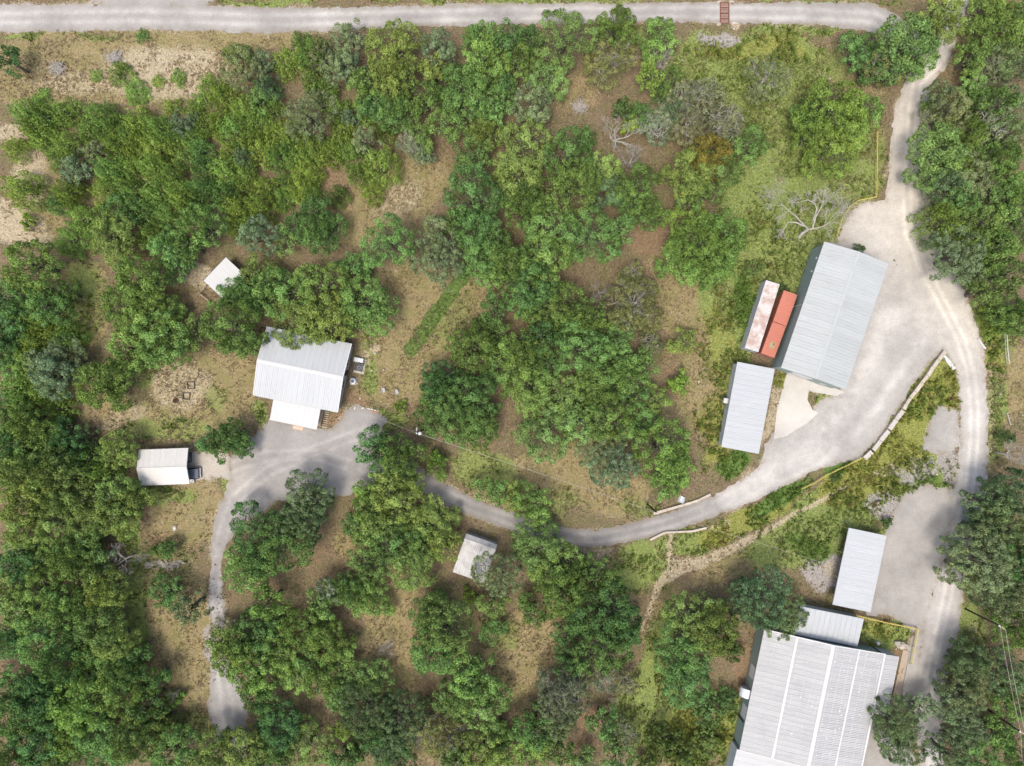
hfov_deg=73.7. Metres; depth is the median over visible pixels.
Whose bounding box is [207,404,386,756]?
gravel lot
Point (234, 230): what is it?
juniper tree
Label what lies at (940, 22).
oak tree
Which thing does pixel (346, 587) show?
oak tree
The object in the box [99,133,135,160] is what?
juniper tree
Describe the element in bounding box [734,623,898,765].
warehouse
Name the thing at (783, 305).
shipping container
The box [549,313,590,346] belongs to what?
oak tree
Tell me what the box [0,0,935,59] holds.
county road
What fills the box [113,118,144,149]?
juniper tree
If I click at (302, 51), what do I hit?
juniper tree
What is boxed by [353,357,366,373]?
equipment deck
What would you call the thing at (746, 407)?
shed
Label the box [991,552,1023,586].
live oak tree
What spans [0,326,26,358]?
oak tree
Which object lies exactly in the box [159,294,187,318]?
oak tree
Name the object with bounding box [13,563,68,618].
oak tree
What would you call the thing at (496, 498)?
oak tree
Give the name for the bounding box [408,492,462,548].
oak tree
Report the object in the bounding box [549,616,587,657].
oak tree
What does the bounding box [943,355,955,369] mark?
concrete slab
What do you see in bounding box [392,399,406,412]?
bush
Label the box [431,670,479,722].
oak tree
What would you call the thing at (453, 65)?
oak tree
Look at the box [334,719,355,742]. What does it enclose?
oak tree
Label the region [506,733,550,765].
oak tree
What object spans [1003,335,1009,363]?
panel gate
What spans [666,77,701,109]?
thin tree
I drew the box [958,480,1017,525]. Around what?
live oak tree
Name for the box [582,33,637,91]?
thin tree
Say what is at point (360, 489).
oak tree
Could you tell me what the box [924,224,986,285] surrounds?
live oak tree
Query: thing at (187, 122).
live oak tree
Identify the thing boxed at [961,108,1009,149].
thin tree
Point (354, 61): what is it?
live oak tree
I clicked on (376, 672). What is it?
oak tree
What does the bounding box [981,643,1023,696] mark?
live oak tree
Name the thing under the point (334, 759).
oak tree
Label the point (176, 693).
dead tree
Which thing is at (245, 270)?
oak tree
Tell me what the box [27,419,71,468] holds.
oak tree
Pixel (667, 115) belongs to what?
thin tree
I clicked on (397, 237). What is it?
oak tree
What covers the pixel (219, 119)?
juniper tree
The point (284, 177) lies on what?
juniper tree
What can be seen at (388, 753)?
live oak tree
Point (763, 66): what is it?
thin tree
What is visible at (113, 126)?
juniper tree
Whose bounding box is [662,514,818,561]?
power line
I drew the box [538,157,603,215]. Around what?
oak tree
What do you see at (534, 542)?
oak tree
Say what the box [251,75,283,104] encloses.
juniper tree
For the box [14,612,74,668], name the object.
oak tree
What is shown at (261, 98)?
oak tree
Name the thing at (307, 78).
juniper tree
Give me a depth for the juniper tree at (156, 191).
116.90 m
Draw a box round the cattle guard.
[720,2,728,23]
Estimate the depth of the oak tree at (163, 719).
115.59 m
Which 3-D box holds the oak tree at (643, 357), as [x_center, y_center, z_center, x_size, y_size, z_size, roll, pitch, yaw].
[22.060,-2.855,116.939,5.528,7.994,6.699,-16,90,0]
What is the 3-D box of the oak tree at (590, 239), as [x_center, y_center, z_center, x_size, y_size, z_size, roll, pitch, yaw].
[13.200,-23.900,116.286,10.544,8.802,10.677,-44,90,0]
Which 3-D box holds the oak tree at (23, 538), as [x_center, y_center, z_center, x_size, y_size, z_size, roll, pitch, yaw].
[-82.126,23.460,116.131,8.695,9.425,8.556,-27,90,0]
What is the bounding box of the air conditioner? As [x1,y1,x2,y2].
[349,378,357,384]
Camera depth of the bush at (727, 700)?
118.31 m
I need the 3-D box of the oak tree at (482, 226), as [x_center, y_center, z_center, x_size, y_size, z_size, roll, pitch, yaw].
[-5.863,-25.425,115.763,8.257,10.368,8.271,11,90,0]
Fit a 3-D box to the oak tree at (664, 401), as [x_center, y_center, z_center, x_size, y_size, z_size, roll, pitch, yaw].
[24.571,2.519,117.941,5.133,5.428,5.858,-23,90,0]
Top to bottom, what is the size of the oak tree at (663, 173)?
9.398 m
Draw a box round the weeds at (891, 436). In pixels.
[27,0,1019,765]
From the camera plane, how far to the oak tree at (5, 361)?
115.74 m
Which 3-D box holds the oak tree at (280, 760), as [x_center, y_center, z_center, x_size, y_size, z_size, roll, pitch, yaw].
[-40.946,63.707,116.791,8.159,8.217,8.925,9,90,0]
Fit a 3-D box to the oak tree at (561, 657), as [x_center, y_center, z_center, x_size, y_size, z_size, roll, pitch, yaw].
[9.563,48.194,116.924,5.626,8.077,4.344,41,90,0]
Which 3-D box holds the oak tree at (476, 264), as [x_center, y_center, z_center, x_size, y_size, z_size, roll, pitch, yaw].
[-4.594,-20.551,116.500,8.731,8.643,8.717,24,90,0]
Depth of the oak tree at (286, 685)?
116.63 m
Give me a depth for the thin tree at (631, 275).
116.87 m
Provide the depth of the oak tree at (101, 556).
114.85 m
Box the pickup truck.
[187,468,200,478]
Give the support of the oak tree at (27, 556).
on the ground at (646, 256)
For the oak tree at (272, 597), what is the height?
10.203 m
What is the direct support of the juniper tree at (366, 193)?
on the ground at (646, 256)
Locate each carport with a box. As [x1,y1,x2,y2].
[137,447,192,485]
[827,526,886,611]
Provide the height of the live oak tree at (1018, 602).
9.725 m
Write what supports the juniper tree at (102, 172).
on the ground at (646, 256)
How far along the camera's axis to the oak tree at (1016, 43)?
115.18 m
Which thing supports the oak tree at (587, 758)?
on the ground at (646, 256)
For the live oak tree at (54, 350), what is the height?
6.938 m
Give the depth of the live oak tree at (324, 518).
114.28 m
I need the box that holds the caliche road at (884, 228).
[838,0,989,765]
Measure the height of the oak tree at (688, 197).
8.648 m
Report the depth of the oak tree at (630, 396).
115.41 m
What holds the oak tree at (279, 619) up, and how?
on the ground at (646, 256)
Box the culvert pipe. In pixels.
[677,496,685,503]
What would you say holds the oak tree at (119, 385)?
on the ground at (646, 256)
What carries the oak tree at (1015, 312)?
on the ground at (646, 256)
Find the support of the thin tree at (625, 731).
on the ground at (646, 256)
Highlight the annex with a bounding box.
[789,602,863,646]
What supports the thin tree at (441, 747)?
on the ground at (646, 256)
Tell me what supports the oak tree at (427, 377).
on the ground at (646, 256)
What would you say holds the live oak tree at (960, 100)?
on the ground at (646, 256)
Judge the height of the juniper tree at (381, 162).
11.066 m
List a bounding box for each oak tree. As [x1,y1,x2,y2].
[0,45,28,79]
[0,238,65,292]
[0,277,36,320]
[0,296,25,338]
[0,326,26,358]
[0,343,22,382]
[0,388,33,426]
[0,402,17,439]
[0,430,37,466]
[0,442,55,498]
[0,463,29,503]
[0,501,51,548]
[0,541,45,586]
[0,570,30,617]
[0,584,43,636]
[0,618,32,660]
[0,664,39,698]
[0,685,44,738]
[0,733,46,765]
[1,529,47,571]
[4,477,58,528]
[5,404,59,447]
[7,670,73,724]
[7,715,62,765]
[12,436,48,467]
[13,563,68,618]
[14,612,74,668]
[16,348,54,384]
[24,283,77,327]
[26,354,81,401]
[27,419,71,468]
[30,444,88,497]
[30,541,62,579]
[32,502,85,547]
[32,631,101,685]
[36,333,85,386]
[36,581,92,631]
[36,736,74,765]
[38,479,90,522]
[38,684,75,721]
[39,706,91,763]
[45,427,86,468]
[45,535,102,580]
[45,676,118,736]
[50,415,81,446]
[52,659,76,692]
[53,280,82,310]
[58,147,102,185]
[59,164,80,190]
[60,620,105,662]
[61,349,94,377]
[61,528,103,567]
[62,651,118,696]
[63,479,106,517]
[63,501,114,549]
[66,586,101,622]
[67,557,110,589]
[68,704,126,756]
[71,591,127,649]
[72,355,133,411]
[75,423,99,447]
[77,543,117,573]
[82,140,109,164]
[82,563,133,612]
[82,732,128,765]
[88,210,146,267]
[89,620,142,662]
[89,660,156,718]
[91,490,141,541]
[94,473,143,517]
[98,192,138,235]
[98,428,139,469]
[99,283,152,331]
[103,381,126,400]
[103,642,153,694]
[105,324,156,376]
[108,719,165,763]
[112,255,175,308]
[116,486,157,519]
[119,291,179,342]
[121,698,157,730]
[124,683,170,722]
[127,309,191,369]
[131,706,181,754]
[142,665,172,694]
[146,224,196,266]
[147,571,185,611]
[148,720,201,765]
[150,326,197,370]
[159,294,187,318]
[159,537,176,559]
[162,252,196,285]
[168,106,199,136]
[169,589,214,625]
[173,229,206,264]
[174,201,229,254]
[178,312,214,351]
[188,748,219,765]
[194,425,223,453]
[197,723,244,765]
[198,294,269,355]
[205,429,246,464]
[205,625,255,676]
[216,273,254,319]
[217,321,262,359]
[218,416,251,447]
[219,42,264,92]
[219,724,278,765]
[221,542,272,593]
[225,647,276,701]
[229,499,287,554]
[231,433,254,459]
[232,147,254,167]
[233,603,281,659]
[236,213,282,257]
[239,252,278,294]
[239,672,281,720]
[241,285,280,313]
[242,548,277,581]
[246,48,274,74]
[246,85,277,115]
[249,269,293,299]
[249,581,291,620]
[250,735,296,765]
[251,512,320,575]
[254,72,284,99]
[255,698,307,755]
[256,266,315,321]
[257,620,302,678]
[263,605,294,634]
[270,286,325,349]
[272,223,301,257]
[274,500,324,550]
[277,653,323,695]
[282,88,338,143]
[283,211,308,240]
[284,467,335,513]
[284,604,328,652]
[287,713,335,765]
[291,488,333,527]
[291,645,326,675]
[292,261,351,314]
[294,205,348,255]
[298,195,333,229]
[300,663,340,698]
[302,615,356,665]
[303,290,360,345]
[304,578,334,620]
[307,39,339,74]
[314,663,354,708]
[319,46,357,87]
[322,740,364,765]
[325,683,355,717]
[328,17,374,51]
[329,642,358,672]
[331,570,370,609]
[333,49,367,83]
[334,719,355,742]
[336,251,370,281]
[337,272,399,337]
[339,108,362,125]
[339,674,396,739]
[340,512,367,534]
[346,66,381,95]
[346,538,393,583]
[346,576,390,617]
[347,657,396,704]
[348,506,379,548]
[350,492,403,541]
[351,87,375,109]
[351,125,383,162]
[351,472,388,502]
[351,490,377,513]
[352,423,398,474]
[354,707,397,752]
[356,92,391,119]
[359,212,416,268]
[363,17,427,81]
[366,89,420,133]
[368,719,409,764]
[369,592,395,616]
[370,470,427,524]
[370,507,426,564]
[372,52,415,101]
[372,465,416,509]
[373,432,428,478]
[373,733,418,765]
[374,688,434,750]
[384,77,411,106]
[386,541,437,591]
[394,519,443,566]
[403,119,433,154]
[407,77,440,117]
[408,233,464,288]
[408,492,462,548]
[408,587,450,635]
[409,626,458,674]
[412,143,438,166]
[412,393,459,438]
[416,50,450,86]
[416,214,462,257]
[417,591,474,656]
[419,26,455,70]
[419,359,464,405]
[419,370,488,450]
[425,107,461,143]
[425,458,446,482]
[431,530,463,562]
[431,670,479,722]
[434,62,476,109]
[436,735,475,765]
[438,62,505,135]
[440,207,473,235]
[442,162,508,232]
[444,317,498,373]
[446,371,502,420]
[447,649,501,707]
[452,133,491,176]
[452,209,501,259]
[456,401,499,448]
[457,237,504,288]
[458,682,512,732]
[459,727,507,765]
[461,19,503,58]
[462,24,482,47]
[462,31,507,90]
[462,114,502,161]
[468,82,517,125]
[470,476,508,506]
[470,550,523,598]
[473,315,510,348]
[474,587,510,618]
[477,227,511,265]
[478,241,541,295]
[478,334,520,386]
[478,613,508,646]
[480,289,510,325]
[486,714,518,745]
[486,730,517,764]
[490,17,523,56]
[490,151,543,205]
[492,41,538,83]
[494,327,549,379]
[495,110,553,170]
[496,72,517,97]
[497,180,548,233]
[499,259,558,316]
[500,359,553,418]
[501,478,527,515]
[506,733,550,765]
[509,81,552,127]
[509,515,562,573]
[511,478,553,526]
[511,699,562,752]
[513,295,553,330]
[513,401,575,464]
[517,23,544,59]
[517,590,553,628]
[518,198,582,255]
[519,228,576,292]
[522,317,561,353]
[525,59,570,102]
[526,535,586,600]
[529,342,566,384]
[532,373,586,427]
[533,7,600,76]
[533,281,585,338]
[533,563,587,619]
[535,684,582,741]
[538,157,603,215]
[541,125,597,185]
[545,729,578,765]
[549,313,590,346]
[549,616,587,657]
[553,396,607,444]
[554,321,613,371]
[554,654,584,682]
[558,205,622,264]
[564,296,612,344]
[564,551,623,605]
[569,370,613,415]
[569,576,641,644]
[569,743,598,765]
[570,150,623,197]
[571,341,629,398]
[571,605,633,675]
[574,429,628,474]
[583,385,637,443]
[584,703,617,740]
[588,445,640,489]
[589,170,626,209]
[594,3,636,49]
[595,321,634,360]
[596,601,642,654]
[600,734,637,765]
[601,213,636,246]
[602,354,647,399]
[607,189,640,215]
[610,381,648,420]
[612,161,658,204]
[614,407,660,446]
[624,346,660,383]
[625,191,669,232]
[627,100,654,133]
[631,415,691,478]
[634,15,679,62]
[635,57,665,96]
[642,383,672,414]
[648,471,683,502]
[653,231,705,287]
[653,614,710,684]
[655,92,684,123]
[655,444,697,491]
[658,65,687,98]
[658,145,715,204]
[660,589,724,651]
[661,199,713,249]
[661,652,712,709]
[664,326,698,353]
[665,213,729,280]
[674,175,711,212]
[682,603,740,658]
[687,132,733,183]
[689,234,739,284]
[689,259,721,290]
[694,149,742,205]
[701,207,747,254]
[721,576,767,623]
[723,122,771,166]
[726,564,792,629]
[765,591,809,640]
[788,96,825,135]
[789,125,820,153]
[790,77,865,138]
[799,125,857,180]
[816,95,871,150]
[837,30,884,73]
[851,94,885,128]
[855,47,888,86]
[867,693,918,750]
[874,11,942,86]
[877,713,931,765]
[885,50,924,81]
[901,121,967,188]
[901,691,934,722]
[915,164,944,192]
[916,0,965,45]
[917,88,973,139]
[919,92,936,110]
[920,78,957,117]
[923,728,970,765]
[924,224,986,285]
[927,167,965,204]
[930,680,987,727]
[932,545,983,590]
[932,668,985,713]
[935,149,975,188]
[936,522,1018,594]
[940,177,985,223]
[940,707,991,754]
[942,113,990,159]
[942,633,1000,693]
[942,634,991,684]
[949,148,997,193]
[949,201,1005,250]
[951,40,991,77]
[953,727,999,765]
[956,68,995,111]
[957,260,987,290]
[957,507,1004,550]
[958,0,1007,37]
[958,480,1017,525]
[964,276,1004,306]
[965,8,1023,63]
[965,501,1023,560]
[965,570,1022,611]
[967,177,1006,212]
[969,85,1022,126]
[969,222,1019,272]
[973,571,1001,603]
[975,136,1023,179]
[975,467,1023,517]
[976,257,1004,279]
[977,84,1023,125]
[979,528,1023,582]
[981,40,1023,83]
[981,112,1023,156]
[981,175,1023,225]
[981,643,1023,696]
[981,712,1016,749]
[983,257,1023,293]
[983,606,1023,651]
[984,292,1023,336]
[984,676,1023,723]
[986,571,1023,622]
[990,721,1023,765]
[991,223,1023,255]
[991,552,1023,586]
[992,53,1023,89]
[994,28,1023,59]
[994,208,1023,242]
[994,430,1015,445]
[997,0,1023,30]
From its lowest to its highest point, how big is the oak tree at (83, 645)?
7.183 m
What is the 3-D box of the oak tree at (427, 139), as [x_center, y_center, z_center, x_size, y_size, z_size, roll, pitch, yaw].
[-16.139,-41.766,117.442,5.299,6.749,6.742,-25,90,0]
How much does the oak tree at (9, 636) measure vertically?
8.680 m
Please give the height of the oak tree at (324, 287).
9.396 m
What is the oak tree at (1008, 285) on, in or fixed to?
on the ground at (646, 256)
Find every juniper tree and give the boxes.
[0,135,35,165]
[0,169,52,213]
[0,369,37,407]
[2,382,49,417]
[4,324,38,351]
[5,97,53,138]
[5,301,53,338]
[6,343,58,382]
[15,327,58,356]
[16,116,54,143]
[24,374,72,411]
[25,103,70,136]
[26,125,58,154]
[28,316,71,344]
[32,86,52,102]
[41,193,73,217]
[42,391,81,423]
[43,146,73,172]
[45,127,93,165]
[47,179,91,211]
[48,95,83,128]
[48,322,92,352]
[52,223,92,260]
[65,204,107,239]
[66,441,105,474]
[73,99,126,143]
[73,115,109,146]
[82,457,127,489]
[86,174,124,209]
[87,153,138,193]
[90,69,103,82]
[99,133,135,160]
[101,110,127,136]
[107,61,137,87]
[110,150,147,185]
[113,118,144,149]
[115,179,152,212]
[119,130,157,165]
[120,103,161,139]
[123,77,152,106]
[127,197,165,229]
[130,121,157,147]
[132,151,170,181]
[133,219,171,250]
[135,28,150,43]
[135,130,175,170]
[137,176,177,209]
[139,114,179,146]
[150,198,189,231]
[151,74,165,88]
[152,158,189,190]
[162,98,182,116]
[162,133,193,166]
[162,178,203,210]
[164,118,194,146]
[169,67,187,88]
[172,145,203,175]
[174,193,201,216]
[180,98,207,119]
[180,126,211,152]
[185,173,222,210]
[187,91,212,113]
[187,136,218,162]
[188,154,220,182]
[191,108,223,142]
[195,71,228,102]
[204,108,235,138]
[205,181,243,215]
[206,152,248,189]
[208,81,242,113]
[216,112,255,147]
[218,138,242,168]
[220,191,260,228]
[222,42,245,63]
[224,215,253,244]
[226,157,260,192]
[227,93,261,132]
[233,124,264,153]
[236,44,254,62]
[238,211,263,233]
[241,107,273,137]
[243,187,284,224]
[246,136,278,170]
[247,176,282,208]
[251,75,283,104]
[256,100,289,129]
[258,122,293,154]
[264,140,298,175]
[270,43,305,82]
[270,171,296,197]
[272,187,298,213]
[274,117,308,150]
[277,134,308,163]
[280,144,308,175]
[282,168,317,204]
[291,29,310,50]
[291,31,334,79]
[293,159,326,191]
[298,180,327,207]
[299,132,331,165]
[300,71,326,94]
[305,76,341,112]
[315,136,343,171]
[322,98,356,131]
[326,184,351,210]
[327,132,355,163]
[332,119,359,144]
[337,138,368,173]
[345,163,370,190]
[356,108,376,130]
[359,182,384,207]
[361,144,403,189]
[373,120,395,145]
[575,123,596,152]
[907,201,967,251]
[936,227,991,267]
[976,302,1016,339]
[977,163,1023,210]
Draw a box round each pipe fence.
[800,457,863,488]
[834,131,877,237]
[854,614,918,664]
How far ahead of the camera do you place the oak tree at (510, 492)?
116.43 m
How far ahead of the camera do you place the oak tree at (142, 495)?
114.60 m
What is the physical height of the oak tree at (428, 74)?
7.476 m
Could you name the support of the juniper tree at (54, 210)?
on the ground at (646, 256)
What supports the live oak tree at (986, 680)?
on the ground at (646, 256)
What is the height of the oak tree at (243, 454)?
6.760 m
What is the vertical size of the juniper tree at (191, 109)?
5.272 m
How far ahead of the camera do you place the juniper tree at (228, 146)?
117.62 m
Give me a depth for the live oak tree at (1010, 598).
114.36 m
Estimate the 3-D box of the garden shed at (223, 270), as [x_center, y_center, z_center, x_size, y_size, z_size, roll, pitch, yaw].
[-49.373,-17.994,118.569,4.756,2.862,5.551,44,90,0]
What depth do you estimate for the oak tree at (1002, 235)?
113.88 m
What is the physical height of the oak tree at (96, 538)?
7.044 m
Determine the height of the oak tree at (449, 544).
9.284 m
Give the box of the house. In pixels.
[253,326,352,412]
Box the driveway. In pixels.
[347,453,722,546]
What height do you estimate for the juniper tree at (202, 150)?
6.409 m
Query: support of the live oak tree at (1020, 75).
on the ground at (646, 256)
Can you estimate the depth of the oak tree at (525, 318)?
115.60 m
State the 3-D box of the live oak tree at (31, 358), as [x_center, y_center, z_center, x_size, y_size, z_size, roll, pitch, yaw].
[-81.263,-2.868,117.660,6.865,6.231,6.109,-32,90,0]
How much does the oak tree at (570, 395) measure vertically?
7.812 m
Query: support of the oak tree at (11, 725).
on the ground at (646, 256)
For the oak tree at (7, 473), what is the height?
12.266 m
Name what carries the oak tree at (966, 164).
on the ground at (646, 256)
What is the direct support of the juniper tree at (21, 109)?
on the ground at (646, 256)
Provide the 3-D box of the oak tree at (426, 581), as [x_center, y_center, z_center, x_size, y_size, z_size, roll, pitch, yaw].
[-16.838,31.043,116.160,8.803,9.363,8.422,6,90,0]
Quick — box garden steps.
[322,411,328,427]
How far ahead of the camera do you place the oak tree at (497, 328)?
115.74 m
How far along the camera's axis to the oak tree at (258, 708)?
114.32 m
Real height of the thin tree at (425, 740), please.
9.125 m
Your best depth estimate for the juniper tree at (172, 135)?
117.85 m
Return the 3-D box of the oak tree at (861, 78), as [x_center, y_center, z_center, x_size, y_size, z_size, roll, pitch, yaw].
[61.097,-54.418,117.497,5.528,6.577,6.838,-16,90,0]
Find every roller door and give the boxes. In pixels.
[741,702,746,719]
[749,663,755,679]
[784,372,811,378]
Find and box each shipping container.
[740,280,779,352]
[756,321,785,357]
[768,290,796,325]
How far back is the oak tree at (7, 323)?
115.60 m
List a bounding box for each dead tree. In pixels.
[103,543,148,574]
[168,688,180,699]
[377,640,393,657]
[590,280,612,303]
[601,114,645,158]
[620,143,643,168]
[651,47,671,68]
[721,105,743,127]
[761,178,855,239]
[994,439,1023,465]
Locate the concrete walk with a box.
[891,649,909,707]
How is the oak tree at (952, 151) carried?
on the ground at (646, 256)
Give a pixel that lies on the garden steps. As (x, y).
(325, 420)
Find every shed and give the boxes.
[203,257,248,296]
[453,532,496,581]
[718,362,774,453]
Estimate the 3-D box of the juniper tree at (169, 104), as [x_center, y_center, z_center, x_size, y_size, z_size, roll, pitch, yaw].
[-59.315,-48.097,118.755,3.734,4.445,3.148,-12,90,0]
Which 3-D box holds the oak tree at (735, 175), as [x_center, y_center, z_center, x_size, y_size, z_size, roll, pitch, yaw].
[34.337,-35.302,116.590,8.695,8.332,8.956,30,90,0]
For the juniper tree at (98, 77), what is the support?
on the ground at (646, 256)
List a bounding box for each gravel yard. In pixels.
[714,241,941,512]
[863,406,959,765]
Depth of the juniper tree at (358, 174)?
117.94 m
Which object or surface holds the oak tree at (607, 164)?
on the ground at (646, 256)
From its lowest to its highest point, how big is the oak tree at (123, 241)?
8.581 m
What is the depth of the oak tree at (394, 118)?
115.36 m
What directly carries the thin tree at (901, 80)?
on the ground at (646, 256)
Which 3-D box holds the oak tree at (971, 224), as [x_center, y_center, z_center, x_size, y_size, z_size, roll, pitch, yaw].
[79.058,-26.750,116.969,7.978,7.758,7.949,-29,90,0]
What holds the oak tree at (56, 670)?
on the ground at (646, 256)
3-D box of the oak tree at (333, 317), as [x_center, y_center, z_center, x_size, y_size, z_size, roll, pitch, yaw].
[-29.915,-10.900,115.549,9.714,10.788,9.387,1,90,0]
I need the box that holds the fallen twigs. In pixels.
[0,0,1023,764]
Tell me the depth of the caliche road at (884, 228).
119.97 m
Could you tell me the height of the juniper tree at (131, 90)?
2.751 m
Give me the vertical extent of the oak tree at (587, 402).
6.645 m
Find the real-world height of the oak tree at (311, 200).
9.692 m
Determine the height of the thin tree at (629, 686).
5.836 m
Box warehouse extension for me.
[725,740,796,765]
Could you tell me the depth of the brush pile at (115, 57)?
119.63 m
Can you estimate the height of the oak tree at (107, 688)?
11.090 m
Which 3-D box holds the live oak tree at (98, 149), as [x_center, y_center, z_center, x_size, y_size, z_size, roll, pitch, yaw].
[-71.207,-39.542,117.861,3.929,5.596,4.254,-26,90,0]
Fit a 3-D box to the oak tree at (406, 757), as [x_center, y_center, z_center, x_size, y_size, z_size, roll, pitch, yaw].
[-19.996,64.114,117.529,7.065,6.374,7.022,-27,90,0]
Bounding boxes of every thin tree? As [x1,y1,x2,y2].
[208,617,237,647]
[315,576,344,606]
[395,129,424,159]
[404,702,443,750]
[424,711,475,765]
[535,658,590,724]
[562,664,595,698]
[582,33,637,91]
[584,653,618,693]
[601,276,664,332]
[604,713,641,748]
[607,296,640,337]
[614,668,637,695]
[615,260,642,291]
[637,330,663,357]
[638,110,672,146]
[649,100,683,127]
[661,103,707,148]
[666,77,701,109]
[671,76,727,129]
[704,102,744,146]
[742,54,792,106]
[860,48,893,78]
[875,65,906,87]
[921,190,939,206]
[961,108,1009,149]
[966,43,1010,89]
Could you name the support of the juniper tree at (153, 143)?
on the ground at (646, 256)
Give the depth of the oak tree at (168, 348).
115.07 m
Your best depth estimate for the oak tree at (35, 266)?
112.52 m
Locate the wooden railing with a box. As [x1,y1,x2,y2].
[198,285,208,301]
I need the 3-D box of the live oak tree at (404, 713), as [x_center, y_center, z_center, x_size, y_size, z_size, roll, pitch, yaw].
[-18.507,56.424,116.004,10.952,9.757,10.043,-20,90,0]
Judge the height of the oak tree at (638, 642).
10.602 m
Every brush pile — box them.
[46,59,66,78]
[103,47,126,64]
[570,97,588,115]
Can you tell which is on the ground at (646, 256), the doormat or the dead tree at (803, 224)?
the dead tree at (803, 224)
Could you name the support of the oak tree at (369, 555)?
on the ground at (646, 256)
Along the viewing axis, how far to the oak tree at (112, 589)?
113.17 m
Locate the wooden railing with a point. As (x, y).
(201, 291)
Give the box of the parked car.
[187,452,192,462]
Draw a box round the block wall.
[862,350,946,459]
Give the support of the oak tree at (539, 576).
on the ground at (646, 256)
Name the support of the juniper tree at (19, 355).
on the ground at (646, 256)
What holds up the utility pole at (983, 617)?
on the ground at (646, 256)
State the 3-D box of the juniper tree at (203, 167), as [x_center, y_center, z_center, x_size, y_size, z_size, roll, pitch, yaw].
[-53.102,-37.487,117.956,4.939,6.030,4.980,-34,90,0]
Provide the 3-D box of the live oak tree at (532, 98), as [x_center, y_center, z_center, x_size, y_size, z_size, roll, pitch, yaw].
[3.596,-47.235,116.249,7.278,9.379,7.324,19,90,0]
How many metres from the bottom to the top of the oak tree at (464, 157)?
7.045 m
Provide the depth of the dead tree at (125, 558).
116.02 m
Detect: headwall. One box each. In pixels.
[649,527,706,540]
[653,493,710,514]
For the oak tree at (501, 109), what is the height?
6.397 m
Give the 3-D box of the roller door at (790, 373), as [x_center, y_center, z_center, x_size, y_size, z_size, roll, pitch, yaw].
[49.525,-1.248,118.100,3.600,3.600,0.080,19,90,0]
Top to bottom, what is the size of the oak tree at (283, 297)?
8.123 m
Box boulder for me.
[894,641,908,649]
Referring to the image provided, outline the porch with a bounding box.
[270,400,323,429]
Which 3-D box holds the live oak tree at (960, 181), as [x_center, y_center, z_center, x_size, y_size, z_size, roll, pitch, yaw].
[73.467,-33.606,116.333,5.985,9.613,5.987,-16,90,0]
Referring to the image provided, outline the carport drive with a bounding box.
[187,451,232,480]
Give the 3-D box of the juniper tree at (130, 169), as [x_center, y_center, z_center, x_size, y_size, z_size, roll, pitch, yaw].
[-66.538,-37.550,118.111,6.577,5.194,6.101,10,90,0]
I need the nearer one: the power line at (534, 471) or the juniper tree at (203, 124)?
the power line at (534, 471)
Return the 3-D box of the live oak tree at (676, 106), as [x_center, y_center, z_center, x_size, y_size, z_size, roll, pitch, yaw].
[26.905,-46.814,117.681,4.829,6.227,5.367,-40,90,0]
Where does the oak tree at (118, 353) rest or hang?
on the ground at (646, 256)
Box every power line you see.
[417,433,655,512]
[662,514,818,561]
[1000,627,1020,730]
[1006,635,1023,725]
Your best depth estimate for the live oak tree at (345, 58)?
115.09 m
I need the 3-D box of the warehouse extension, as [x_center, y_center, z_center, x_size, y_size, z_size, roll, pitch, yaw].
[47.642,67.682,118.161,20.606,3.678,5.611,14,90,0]
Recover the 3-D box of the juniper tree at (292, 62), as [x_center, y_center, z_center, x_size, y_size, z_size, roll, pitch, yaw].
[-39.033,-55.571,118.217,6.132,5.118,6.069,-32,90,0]
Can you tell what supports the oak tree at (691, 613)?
on the ground at (646, 256)
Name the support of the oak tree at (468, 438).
on the ground at (646, 256)
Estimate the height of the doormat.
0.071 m
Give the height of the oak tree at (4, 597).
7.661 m
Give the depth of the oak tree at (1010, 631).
114.82 m
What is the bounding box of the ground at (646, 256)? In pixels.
[0,0,1023,765]
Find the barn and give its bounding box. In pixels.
[771,242,887,389]
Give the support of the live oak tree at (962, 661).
on the ground at (646, 256)
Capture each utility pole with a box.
[964,608,1005,629]
[986,708,1023,733]
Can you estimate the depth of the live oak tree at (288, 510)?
112.22 m
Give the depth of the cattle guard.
119.88 m
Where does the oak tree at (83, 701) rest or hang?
on the ground at (646, 256)
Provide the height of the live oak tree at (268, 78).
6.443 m
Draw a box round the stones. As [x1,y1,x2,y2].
[0,1,1022,741]
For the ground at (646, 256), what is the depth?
120.07 m
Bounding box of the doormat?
[292,425,303,430]
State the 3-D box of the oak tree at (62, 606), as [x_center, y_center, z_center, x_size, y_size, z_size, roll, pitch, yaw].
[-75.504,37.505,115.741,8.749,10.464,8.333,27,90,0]
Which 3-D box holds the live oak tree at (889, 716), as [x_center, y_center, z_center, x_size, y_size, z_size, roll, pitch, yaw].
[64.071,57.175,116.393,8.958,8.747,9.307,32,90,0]
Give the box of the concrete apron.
[774,374,843,438]
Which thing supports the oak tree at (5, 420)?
on the ground at (646, 256)
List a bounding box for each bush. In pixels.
[19,212,38,231]
[147,541,166,559]
[165,690,186,708]
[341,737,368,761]
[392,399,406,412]
[427,449,449,465]
[462,585,479,604]
[610,95,639,119]
[620,113,641,134]
[636,745,661,765]
[645,720,683,756]
[651,81,678,105]
[664,740,700,765]
[666,368,690,396]
[689,688,726,729]
[689,726,723,759]
[714,685,738,711]
[720,639,745,663]
[745,260,765,278]
[777,283,789,295]
[831,473,841,483]
[853,244,865,252]
[880,517,892,528]

